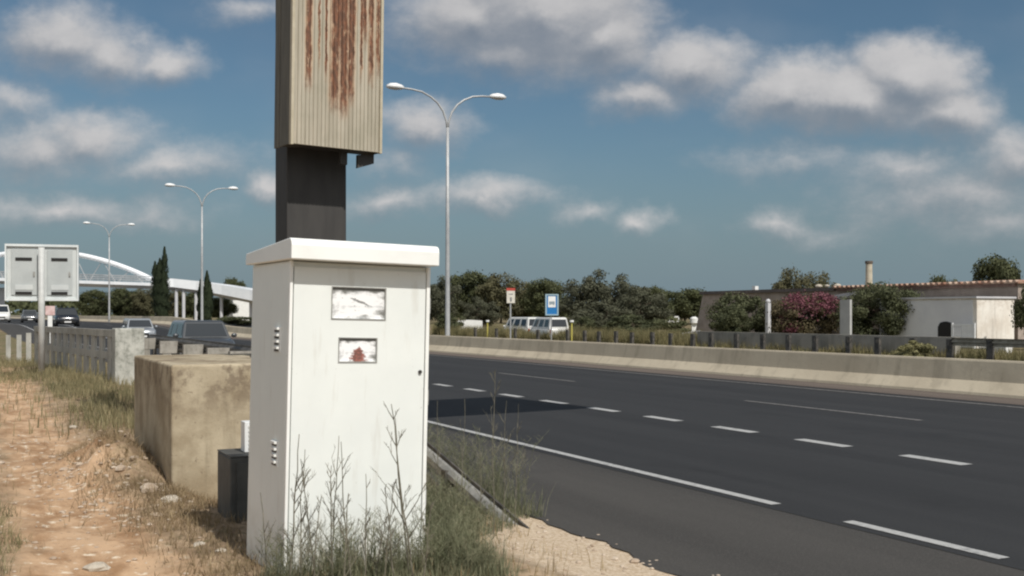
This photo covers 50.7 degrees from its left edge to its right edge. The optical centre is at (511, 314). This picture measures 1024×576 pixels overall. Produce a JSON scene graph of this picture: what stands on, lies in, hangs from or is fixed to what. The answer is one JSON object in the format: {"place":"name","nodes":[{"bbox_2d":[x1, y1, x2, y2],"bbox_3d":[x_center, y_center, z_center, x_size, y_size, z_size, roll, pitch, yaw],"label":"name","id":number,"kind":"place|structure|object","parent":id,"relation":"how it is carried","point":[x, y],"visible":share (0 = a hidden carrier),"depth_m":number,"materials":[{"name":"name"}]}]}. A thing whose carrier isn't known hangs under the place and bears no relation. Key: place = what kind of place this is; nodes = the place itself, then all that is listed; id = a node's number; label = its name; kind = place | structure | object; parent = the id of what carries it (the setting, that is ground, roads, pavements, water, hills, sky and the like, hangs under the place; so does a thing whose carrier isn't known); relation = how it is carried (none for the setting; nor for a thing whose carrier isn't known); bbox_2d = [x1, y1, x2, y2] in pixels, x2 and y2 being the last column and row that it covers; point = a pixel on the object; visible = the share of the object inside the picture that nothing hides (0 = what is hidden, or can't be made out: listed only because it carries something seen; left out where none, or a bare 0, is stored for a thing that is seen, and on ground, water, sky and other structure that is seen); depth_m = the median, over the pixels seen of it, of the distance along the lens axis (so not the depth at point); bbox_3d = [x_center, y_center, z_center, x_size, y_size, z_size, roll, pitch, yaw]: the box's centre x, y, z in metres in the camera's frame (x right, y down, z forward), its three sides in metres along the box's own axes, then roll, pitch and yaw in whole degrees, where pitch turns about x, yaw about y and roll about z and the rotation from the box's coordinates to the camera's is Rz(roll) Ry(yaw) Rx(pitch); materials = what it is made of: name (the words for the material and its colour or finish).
{"place":"outdoors","nodes":[
{"label":"outdoors","id":0,"kind":"place"},
{"bbox_2d":[0,354,133,438],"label":"green grass","id":1,"kind":"structure","parent":0,"point":[91,386],"depth_m":21.97,"materials":[{"name":"plant"}]},
{"bbox_2d":[0,376,608,575],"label":"dry grass","id":2,"kind":"structure","parent":0,"point":[495,526],"depth_m":8.02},
{"bbox_2d":[0,319,1023,569],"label":"road","id":3,"kind":"structure","parent":0,"point":[868,475],"depth_m":15.46,"materials":[{"name":"asphalt"}]},
{"bbox_2d":[0,305,11,321],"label":"van","id":4,"kind":"object","parent":3,"relation":"on","point":[5,312],"visible":1,"depth_m":128.58,"materials":[{"name":"white paint"}]},
{"bbox_2d":[20,310,37,322],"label":"car","id":5,"kind":"object","parent":3,"relation":"on","point":[29,315],"visible":0.91,"depth_m":126.47,"materials":[{"name":"grey paint"}]},
{"bbox_2d":[52,308,80,326],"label":"car","id":6,"kind":"object","parent":3,"relation":"on","point":[65,316],"visible":0.95,"depth_m":88.66,"materials":[{"name":"black paint"}]},
{"bbox_2d":[121,318,157,337],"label":"car","id":7,"kind":"object","parent":3,"relation":"on","point":[146,324],"visible":0.54,"depth_m":69.17,"materials":[{"name":"grey paint"}]},
{"bbox_2d":[167,320,236,354],"bbox_3d":[-11.397,0.985,39.509,2.246,1.536,4.480,0,0,-26],"label":"car","id":8,"kind":"object","parent":3,"relation":"on","point":[212,330],"visible":0.34,"depth_m":38.63,"materials":[{"name":"grey paint"}]},
{"bbox_2d":[6,323,1007,558],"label":"road marking","id":9,"kind":"object","parent":3,"relation":"on","point":[967,549],"visible":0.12,"depth_m":12.23,"materials":[{"name":"paint"}]},
{"bbox_2d":[10,315,1023,398],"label":"concrete barrier","id":10,"kind":"object","parent":3,"relation":"on","point":[996,378],"visible":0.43,"depth_m":30.02,"materials":[{"name":"concrete"}]},
{"bbox_2d":[11,318,1023,404],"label":"dusty road edge","id":11,"kind":"object","parent":3,"relation":"on","point":[1005,400],"visible":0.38,"depth_m":28.31,"materials":[{"name":"concrete"}]},
{"bbox_2d":[102,322,1023,419],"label":"worn road marking","id":12,"kind":"object","parent":3,"relation":"on","point":[752,383],"visible":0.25,"depth_m":24.29,"materials":[{"name":"paint"}]},
{"bbox_2d":[0,323,1023,575],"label":"road shoulder","id":13,"kind":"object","parent":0,"point":[666,527],"visible":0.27,"depth_m":8.86},
{"bbox_2d":[0,315,1023,575],"bbox_3d":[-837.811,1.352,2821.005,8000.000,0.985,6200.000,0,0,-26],"label":"ground","id":14,"kind":"structure","parent":0,"point":[116,549],"depth_m":8.51,"materials":[{"name":"soil"}]},
{"bbox_2d":[6,333,30,363],"bbox_3d":[-19.877,1.217,41.352,0.446,1.160,10.547,0,0,-40],"label":"broken guardrail","id":15,"kind":"object","parent":14,"relation":"on","point":[19,346],"visible":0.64,"depth_m":38.62,"materials":[{"name":"concrete"}]},
{"bbox_2d":[0,495,44,575],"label":"path edge grass","id":16,"kind":"structure","parent":14,"relation":"on","point":[19,543],"depth_m":7.50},
{"bbox_2d":[5,244,78,375],"bbox_3d":[-13.040,-0.094,29.993,1.880,3.697,0.534,0,0,-19],"label":"message sign","id":17,"kind":"object","parent":14,"relation":"on","point":[41,274],"visible":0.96,"depth_m":29.88,"materials":[{"name":"grey"}]},
{"bbox_2d":[11,249,36,294],"bbox_3d":[-13.467,-1.168,29.822,0.648,1.263,0.060,0,0,-19],"label":"door","id":18,"kind":"structure","parent":17,"relation":"in","point":[23,261],"depth_m":29.82,"materials":[{"name":"white"}]},
{"bbox_2d":[47,250,71,294],"bbox_3d":[-12.605,-1.168,30.119,0.648,1.263,0.060,0,0,-19],"label":"door","id":19,"kind":"structure","parent":17,"relation":"in","point":[59,262],"depth_m":30.11,"materials":[{"name":"white"}]},
{"bbox_2d":[34,326,111,378],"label":"concrete parapet","id":20,"kind":"structure","parent":14,"relation":"on","point":[54,348],"depth_m":30.80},
{"bbox_2d":[0,252,152,288],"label":"arch bridge","id":21,"kind":"structure","parent":14,"relation":"on","point":[118,284],"depth_m":160.59,"materials":[{"name":"metal"}]},
{"bbox_2d":[74,287,115,315],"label":"pine tree","id":22,"kind":"object","parent":14,"relation":"on","point":[97,305],"visible":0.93,"depth_m":174.23,"materials":[{"name":"green plant"}]},
{"bbox_2d":[82,562,110,571],"bbox_3d":[-2.686,1.641,6.991,0.169,0.076,0.123,0,0,-8],"label":"rock","id":23,"kind":"object","parent":14,"relation":"on","point":[97,566],"visible":0.92,"depth_m":6.96,"materials":[{"name":"stone"}]},
{"bbox_2d":[110,288,137,315],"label":"pine tree","id":24,"kind":"object","parent":14,"relation":"on","point":[122,300],"visible":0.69,"depth_m":176.50,"materials":[{"name":"green plant"}]},
{"bbox_2d":[112,328,143,384],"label":"concrete pillar","id":25,"kind":"structure","parent":14,"relation":"on","point":[127,345],"depth_m":26.20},
{"bbox_2d":[12,425,246,566],"bbox_3d":[-3.928,1.440,10.874,2.014,0.811,9.086,0,0,-26],"label":"mound scrub","id":26,"kind":"object","parent":14,"relation":"on","point":[109,434],"visible":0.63,"depth_m":10.24,"materials":[{"name":"brown plant"}]},
{"bbox_2d":[130,289,154,315],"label":"pine tree","id":27,"kind":"object","parent":14,"relation":"on","point":[141,303],"visible":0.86,"depth_m":174.85,"materials":[{"name":"green plant"}]},
{"bbox_2d":[168,290,186,316],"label":"pine tree","id":28,"kind":"object","parent":14,"relation":"on","point":[172,304],"visible":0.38,"depth_m":180.79,"materials":[{"name":"green plant"}]},
{"bbox_2d":[179,292,193,319],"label":"pine tree","id":29,"kind":"object","parent":14,"relation":"on","point":[189,304],"visible":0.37,"depth_m":175.06,"materials":[{"name":"green plant"}]},
{"bbox_2d":[134,353,250,499],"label":"concrete block","id":30,"kind":"structure","parent":14,"relation":"on","point":[191,412],"depth_m":10.26,"materials":[{"name":"concrete"}]},
{"bbox_2d":[250,147,345,356],"bbox_3d":[0.895,-5.330,13.765,8.400,11.600,0.950,0,0,-33],"label":"gantry post","id":31,"kind":"object","parent":30,"relation":"on","point":[310,194],"visible":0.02,"depth_m":11.54,"materials":[{"name":"metal"}]},
{"bbox_2d":[274,0,383,167],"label":"rusty box","id":32,"kind":"object","parent":31,"relation":"attached to","point":[329,75],"visible":1,"depth_m":11.19,"materials":[{"name":"paint"}]},
{"bbox_2d":[152,279,252,319],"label":"bridge ramp","id":33,"kind":"structure","parent":14,"relation":"on","point":[234,292],"depth_m":160.90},
{"bbox_2d":[51,402,366,575],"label":"verge grass","id":34,"kind":"structure","parent":14,"relation":"on","point":[195,518],"depth_m":8.14,"materials":[{"name":"plant"}]},
{"bbox_2d":[211,297,237,317],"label":"pine tree","id":35,"kind":"object","parent":14,"relation":"on","point":[228,307],"visible":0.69,"depth_m":164.60,"materials":[{"name":"green plant"}]},
{"bbox_2d":[217,448,248,523],"bbox_3d":[-1.986,1.489,8.706,0.660,0.782,0.512,0,0,-26],"label":"meter box","id":36,"kind":"object","parent":14,"relation":"on","point":[233,464],"visible":0.27,"depth_m":8.38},
{"bbox_2d":[237,462,248,523],"bbox_3d":[-1.875,1.420,8.481,0.560,0.540,0.011,0,0,-26],"label":"door","id":37,"kind":"structure","parent":36,"relation":"in","point":[242,468],"depth_m":8.37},
{"bbox_2d":[241,420,249,451],"bbox_3d":[-2.013,0.974,8.693,0.300,0.242,0.152,0,0,-26],"label":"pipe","id":38,"kind":"object","parent":36,"relation":"on","point":[244,435],"visible":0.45,"depth_m":8.58,"materials":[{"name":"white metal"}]},
{"bbox_2d":[221,316,251,325],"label":"shrub","id":39,"kind":"object","parent":14,"relation":"on","point":[238,320],"visible":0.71,"depth_m":103.20,"materials":[{"name":"green plant"}]},
{"bbox_2d":[225,298,248,320],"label":"white building","id":40,"kind":"structure","parent":14,"relation":"on","point":[243,308],"depth_m":172.19,"materials":[{"name":"paint"}]},
{"bbox_2d":[256,492,275,573],"bbox_3d":[-1.455,1.329,6.412,0.082,0.550,0.167,0,0,15],"label":"dry fennel","id":41,"kind":"object","parent":14,"relation":"on","point":[265,557],"visible":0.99,"depth_m":6.40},
{"bbox_2d":[5,298,570,317],"bbox_3d":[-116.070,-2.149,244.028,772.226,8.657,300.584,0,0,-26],"label":"woods","id":42,"kind":"object","parent":14,"relation":"on","point":[22,305],"visible":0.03,"depth_m":318.96,"materials":[{"name":"plant"}]},
{"bbox_2d":[276,434,315,575],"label":"dry fennel","id":43,"kind":"object","parent":14,"relation":"on","point":[294,510],"visible":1,"depth_m":6.15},
{"bbox_2d":[296,457,319,575],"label":"dry fennel","id":44,"kind":"object","parent":14,"relation":"on","point":[307,513],"visible":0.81,"depth_m":6.19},
{"bbox_2d":[296,454,325,575],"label":"dry fennel","id":45,"kind":"object","parent":14,"relation":"on","point":[301,553],"visible":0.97,"depth_m":6.11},
{"bbox_2d":[302,496,321,575],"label":"dry fennel","id":46,"kind":"object","parent":14,"relation":"on","point":[314,556],"visible":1,"depth_m":6.02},
{"bbox_2d":[311,462,338,575],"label":"dry fennel","id":47,"kind":"object","parent":14,"relation":"on","point":[331,511],"visible":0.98,"depth_m":6.09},
{"bbox_2d":[308,439,350,575],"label":"dry fennel","id":48,"kind":"object","parent":14,"relation":"on","point":[336,471],"visible":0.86,"depth_m":6.29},
{"bbox_2d":[144,334,528,528],"bbox_3d":[-5.018,1.345,18.859,0.510,1.654,22.857,0,0,-26],"label":"guardrail","id":49,"kind":"object","parent":14,"relation":"on","point":[167,345],"visible":0.27,"depth_m":10.80,"materials":[{"name":"metal"}]},
{"bbox_2d":[246,238,438,573],"bbox_3d":[-1.149,0.710,7.113,0.996,2.322,0.959,2,-1,-30],"label":"utility cabinet","id":50,"kind":"object","parent":14,"relation":"on","point":[340,342],"visible":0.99,"depth_m":6.81,"materials":[{"name":"metal"}]},
{"bbox_2d":[339,339,375,361],"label":"sticker","id":51,"kind":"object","parent":50,"relation":"in","point":[351,350],"depth_m":6.82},
{"bbox_2d":[332,287,384,318],"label":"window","id":52,"kind":"structure","parent":50,"relation":"in","point":[351,303],"depth_m":6.82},
{"bbox_2d":[331,286,386,320],"label":"window frame","id":53,"kind":"structure","parent":50,"relation":"in","point":[332,286],"depth_m":6.81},
{"bbox_2d":[334,444,359,575],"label":"dry fennel","id":54,"kind":"object","parent":14,"relation":"on","point":[343,508],"visible":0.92,"depth_m":6.13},
{"bbox_2d":[337,493,357,575],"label":"dry fennel","id":55,"kind":"object","parent":14,"relation":"on","point":[346,540],"visible":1,"depth_m":6.02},
{"bbox_2d":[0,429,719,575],"bbox_3d":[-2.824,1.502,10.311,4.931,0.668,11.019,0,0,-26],"label":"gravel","id":56,"kind":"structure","parent":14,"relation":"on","point":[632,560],"depth_m":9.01,"materials":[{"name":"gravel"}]},
{"bbox_2d":[361,481,370,575],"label":"dry fennel","id":57,"kind":"object","parent":14,"relation":"on","point":[366,532],"visible":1,"depth_m":6.11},
{"bbox_2d":[374,479,396,575],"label":"dry fennel","id":58,"kind":"object","parent":14,"relation":"on","point":[390,515],"visible":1,"depth_m":6.11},
{"bbox_2d":[376,484,404,575],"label":"dry fennel","id":59,"kind":"object","parent":14,"relation":"on","point":[395,519],"visible":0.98,"depth_m":6.10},
{"bbox_2d":[384,419,417,575],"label":"dry fennel","id":60,"kind":"object","parent":14,"relation":"on","point":[400,436],"visible":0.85,"depth_m":6.27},
{"bbox_2d":[370,401,435,575],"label":"dry fennel","id":61,"kind":"object","parent":14,"relation":"on","point":[405,523],"visible":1,"depth_m":6.13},
{"bbox_2d":[255,421,554,575],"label":"weed bed","id":62,"kind":"object","parent":14,"relation":"on","point":[445,527],"visible":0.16,"depth_m":6.64,"materials":[{"name":"plant"}]},
{"bbox_2d":[419,502,434,575],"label":"dry fennel","id":63,"kind":"object","parent":14,"relation":"on","point":[426,555],"visible":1,"depth_m":6.00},
{"bbox_2d":[429,275,463,323],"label":"olive tree","id":64,"kind":"object","parent":14,"relation":"on","point":[437,293],"visible":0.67,"depth_m":116.97,"materials":[{"name":"green plant"}]},
{"bbox_2d":[434,312,466,331],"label":"shrub","id":65,"kind":"object","parent":14,"relation":"on","point":[441,317],"visible":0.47,"depth_m":91.60,"materials":[{"name":"green plant"}]},
{"bbox_2d":[443,270,488,318],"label":"pine tree","id":66,"kind":"object","parent":14,"relation":"on","point":[472,281],"visible":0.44,"depth_m":126.27,"materials":[{"name":"green plant"}]},
{"bbox_2d":[462,296,502,327],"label":"olive tree","id":67,"kind":"object","parent":14,"relation":"on","point":[490,314],"visible":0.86,"depth_m":103.49,"materials":[{"name":"green plant"}]},
{"bbox_2d":[468,370,506,533],"bbox_3d":[-0.194,1.062,8.361,0.347,1.315,0.172,0,0,26],"label":"dry fennel","id":68,"kind":"object","parent":14,"relation":"on","point":[492,428],"visible":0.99,"depth_m":8.30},
{"bbox_2d":[474,269,525,322],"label":"pine tree","id":69,"kind":"object","parent":14,"relation":"on","point":[491,289],"visible":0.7,"depth_m":121.09,"materials":[{"name":"green plant"}]},
{"bbox_2d":[500,400,515,527],"bbox_3d":[-0.052,1.216,8.648,0.172,1.060,0.261,0,0,-26],"label":"dry fennel","id":70,"kind":"object","parent":14,"relation":"on","point":[504,463],"visible":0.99,"depth_m":8.61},
{"bbox_2d":[506,288,514,337],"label":"route sign","id":71,"kind":"object","parent":14,"relation":"on","point":[510,295],"visible":0.89,"depth_m":78.63,"materials":[{"name":"white"}]},
{"bbox_2d":[503,317,536,332],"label":"parked van","id":72,"kind":"object","parent":14,"relation":"on","point":[526,322],"visible":0.28,"depth_m":81.78,"materials":[{"name":"white paint"}]},
{"bbox_2d":[514,404,527,526],"bbox_3d":[0.082,1.253,8.916,0.133,1.032,0.134,0,0,-26],"label":"dry fennel","id":73,"kind":"object","parent":14,"relation":"on","point":[517,466],"visible":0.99,"depth_m":8.89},
{"bbox_2d":[518,277,568,316],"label":"pine tree","id":74,"kind":"object","parent":14,"relation":"on","point":[535,304],"visible":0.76,"depth_m":116.81,"materials":[{"name":"green plant"}]},
{"bbox_2d":[529,317,568,336],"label":"parked van","id":75,"kind":"object","parent":14,"relation":"on","point":[542,324],"visible":0.46,"depth_m":74.97,"materials":[{"name":"white"}]},
{"bbox_2d":[545,294,558,339],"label":"bus stop sign","id":76,"kind":"object","parent":14,"relation":"on","point":[551,304],"visible":0.93,"depth_m":73.00,"materials":[{"name":"blue"}]},
{"bbox_2d":[568,316,597,330],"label":"shrub","id":77,"kind":"object","parent":14,"relation":"on","point":[586,320],"visible":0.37,"depth_m":79.49,"materials":[{"name":"green plant"}]},
{"bbox_2d":[559,267,618,318],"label":"olive tree","id":78,"kind":"object","parent":14,"relation":"on","point":[584,294],"visible":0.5,"depth_m":96.58,"materials":[{"name":"green plant"}]},
{"bbox_2d":[567,301,639,332],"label":"olive tree","id":79,"kind":"object","parent":14,"relation":"on","point":[603,315],"visible":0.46,"depth_m":88.78,"materials":[{"name":"green plant"}]},
{"bbox_2d":[595,272,651,308],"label":"olive tree","id":80,"kind":"object","parent":14,"relation":"on","point":[622,287],"visible":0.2,"depth_m":95.35,"materials":[{"name":"green plant"}]},
{"bbox_2d":[599,314,666,333],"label":"shrub","id":81,"kind":"object","parent":14,"relation":"on","point":[626,322],"visible":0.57,"depth_m":77.42,"materials":[{"name":"green plant"}]},
{"bbox_2d":[614,285,674,325],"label":"olive tree","id":82,"kind":"object","parent":14,"relation":"on","point":[651,309],"visible":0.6,"depth_m":91.20,"materials":[{"name":"green plant"}]},
{"bbox_2d":[646,283,672,313],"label":"pine tree","id":83,"kind":"object","parent":14,"relation":"on","point":[655,290],"visible":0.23,"depth_m":111.12,"materials":[{"name":"green plant"}]},
{"bbox_2d":[653,316,692,332],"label":"shrub","id":84,"kind":"object","parent":14,"relation":"on","point":[674,324],"visible":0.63,"depth_m":83.73,"materials":[{"name":"green plant"}]},
{"bbox_2d":[666,287,704,320],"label":"pine tree","id":85,"kind":"object","parent":14,"relation":"on","point":[684,307],"visible":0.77,"depth_m":123.26,"materials":[{"name":"green plant"}]},
{"bbox_2d":[431,321,1023,360],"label":"verge scrub","id":86,"kind":"object","parent":14,"relation":"on","point":[680,338],"visible":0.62,"depth_m":63.75,"materials":[{"name":"green plant"}]},
{"bbox_2d":[705,304,753,331],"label":"shrub","id":87,"kind":"object","parent":14,"relation":"on","point":[733,323],"visible":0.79,"depth_m":66.40,"materials":[{"name":"green plant"}]},
{"bbox_2d":[701,291,772,332],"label":"shrub","id":88,"kind":"object","parent":14,"relation":"on","point":[756,320],"visible":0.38,"depth_m":69.22,"materials":[{"name":"green plant"}]},
{"bbox_2d":[474,328,1023,359],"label":"roadside guardrail","id":89,"kind":"object","parent":14,"relation":"on","point":[990,345],"visible":0.84,"depth_m":47.01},
{"bbox_2d":[765,299,770,332],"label":"gate pillar","id":90,"kind":"structure","parent":14,"relation":"on","point":[768,314],"depth_m":64.87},
{"bbox_2d":[771,266,812,288],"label":"pine tree","id":91,"kind":"object","parent":14,"relation":"on","point":[787,283],"visible":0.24,"depth_m":94.57,"materials":[{"name":"green plant"}]},
{"bbox_2d":[761,289,839,333],"bbox_3d":[17.872,0.173,65.953,5.370,3.398,5.579,0,0,7],"label":"bougainvillea","id":92,"kind":"object","parent":14,"relation":"on","point":[786,313],"visible":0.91,"depth_m":64.54,"materials":[{"name":"pink plant"}]},
{"bbox_2d":[805,270,836,287],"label":"pine tree","id":93,"kind":"object","parent":14,"relation":"on","point":[822,281],"visible":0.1,"depth_m":99.68,"materials":[{"name":"green plant"}]},
{"bbox_2d":[697,331,960,357],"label":"wall","id":94,"kind":"structure","parent":14,"relation":"on","point":[888,343],"depth_m":49.16,"materials":[{"name":"concrete"}]},
{"bbox_2d":[696,261,1023,338],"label":"farmhouse","id":95,"kind":"object","parent":14,"relation":"on","point":[1006,288],"visible":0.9,"depth_m":65.16,"materials":[{"name":"plaster"},{"name":"clay tile"}]},
{"bbox_2d":[833,281,924,335],"bbox_3d":[21.281,-0.080,61.998,5.484,3.929,5.462,0,0,26],"label":"bush","id":96,"kind":"object","parent":14,"relation":"on","point":[867,311],"visible":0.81,"depth_m":60.84,"materials":[{"name":"green plant"}]},
{"bbox_2d":[889,340,935,356],"bbox_3d":[14.803,1.362,40.071,1.421,0.910,1.494,0,0,-13],"label":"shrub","id":97,"kind":"object","parent":14,"relation":"on","point":[910,348],"visible":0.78,"depth_m":39.76,"materials":[{"name":"green plant"}]},
{"bbox_2d":[878,296,1015,347],"bbox_3d":[23.820,0.410,59.603,3.000,2.700,6.880,0,0,-26],"label":"white annex","id":98,"kind":"object","parent":14,"relation":"on","point":[989,316],"visible":0.63,"depth_m":57.13,"materials":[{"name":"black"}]},
{"bbox_2d":[938,322,950,336],"bbox_3d":[23.150,1.060,57.727,0.035,1.360,1.000,0,0,-26],"label":"door","id":99,"kind":"structure","parent":98,"relation":"in","point":[944,328],"depth_m":57.76,"materials":[{"name":"black"}]},
{"bbox_2d":[951,323,975,348],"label":"white gate","id":100,"kind":"structure","parent":14,"relation":"on","point":[968,330],"depth_m":56.01,"materials":[{"name":"metal"}]},
{"bbox_2d":[970,250,1022,280],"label":"pine tree","id":101,"kind":"object","parent":14,"relation":"on","point":[997,268],"visible":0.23,"depth_m":83.12,"materials":[{"name":"green plant"}]},
{"bbox_2d":[1009,287,1023,331],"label":"pine tree","id":102,"kind":"object","parent":14,"relation":"on","point":[1018,309],"visible":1,"depth_m":54.07,"materials":[{"name":"green plant"}]},
{"bbox_2d":[0,0,1023,313],"label":"sky","id":103,"kind":"structure","parent":0,"point":[714,145],"materials":[{"name":"blue"}]},
{"bbox_2d":[840,300,851,334],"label":"pillar","id":104,"kind":"structure","parent":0,"point":[845,317],"depth_m":60.07,"materials":[{"name":"grey paint"}]},
{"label":"median ground","id":105,"kind":"structure","parent":0,"visible":0},
{"bbox_2d":[83,222,134,321],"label":"street lamp","id":106,"kind":"object","parent":105,"relation":"on","point":[131,224],"visible":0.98,"depth_m":134.92,"materials":[{"name":"white"}]},
{"bbox_2d":[150,246,170,316],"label":"cypress tree","id":107,"kind":"object","parent":105,"relation":"on","point":[160,291],"visible":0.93,"depth_m":113.55,"materials":[{"name":"green plant"}]},
{"bbox_2d":[165,183,237,319],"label":"street lamp","id":108,"kind":"object","parent":105,"relation":"on","point":[173,185],"visible":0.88,"depth_m":91.92,"materials":[{"name":"white"}]},
{"bbox_2d":[195,270,213,319],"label":"cypress tree","id":109,"kind":"object","parent":105,"relation":"on","point":[208,305],"visible":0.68,"depth_m":97.32,"materials":[{"name":"green plant"}]},
{"bbox_2d":[386,83,505,335],"bbox_3d":[-3.049,-4.470,51.152,6.080,12.460,0.520,0,0,-26],"label":"street lamp","id":110,"kind":"object","parent":105,"relation":"on","point":[397,86],"visible":0.91,"depth_m":51.08,"materials":[{"name":"white"}]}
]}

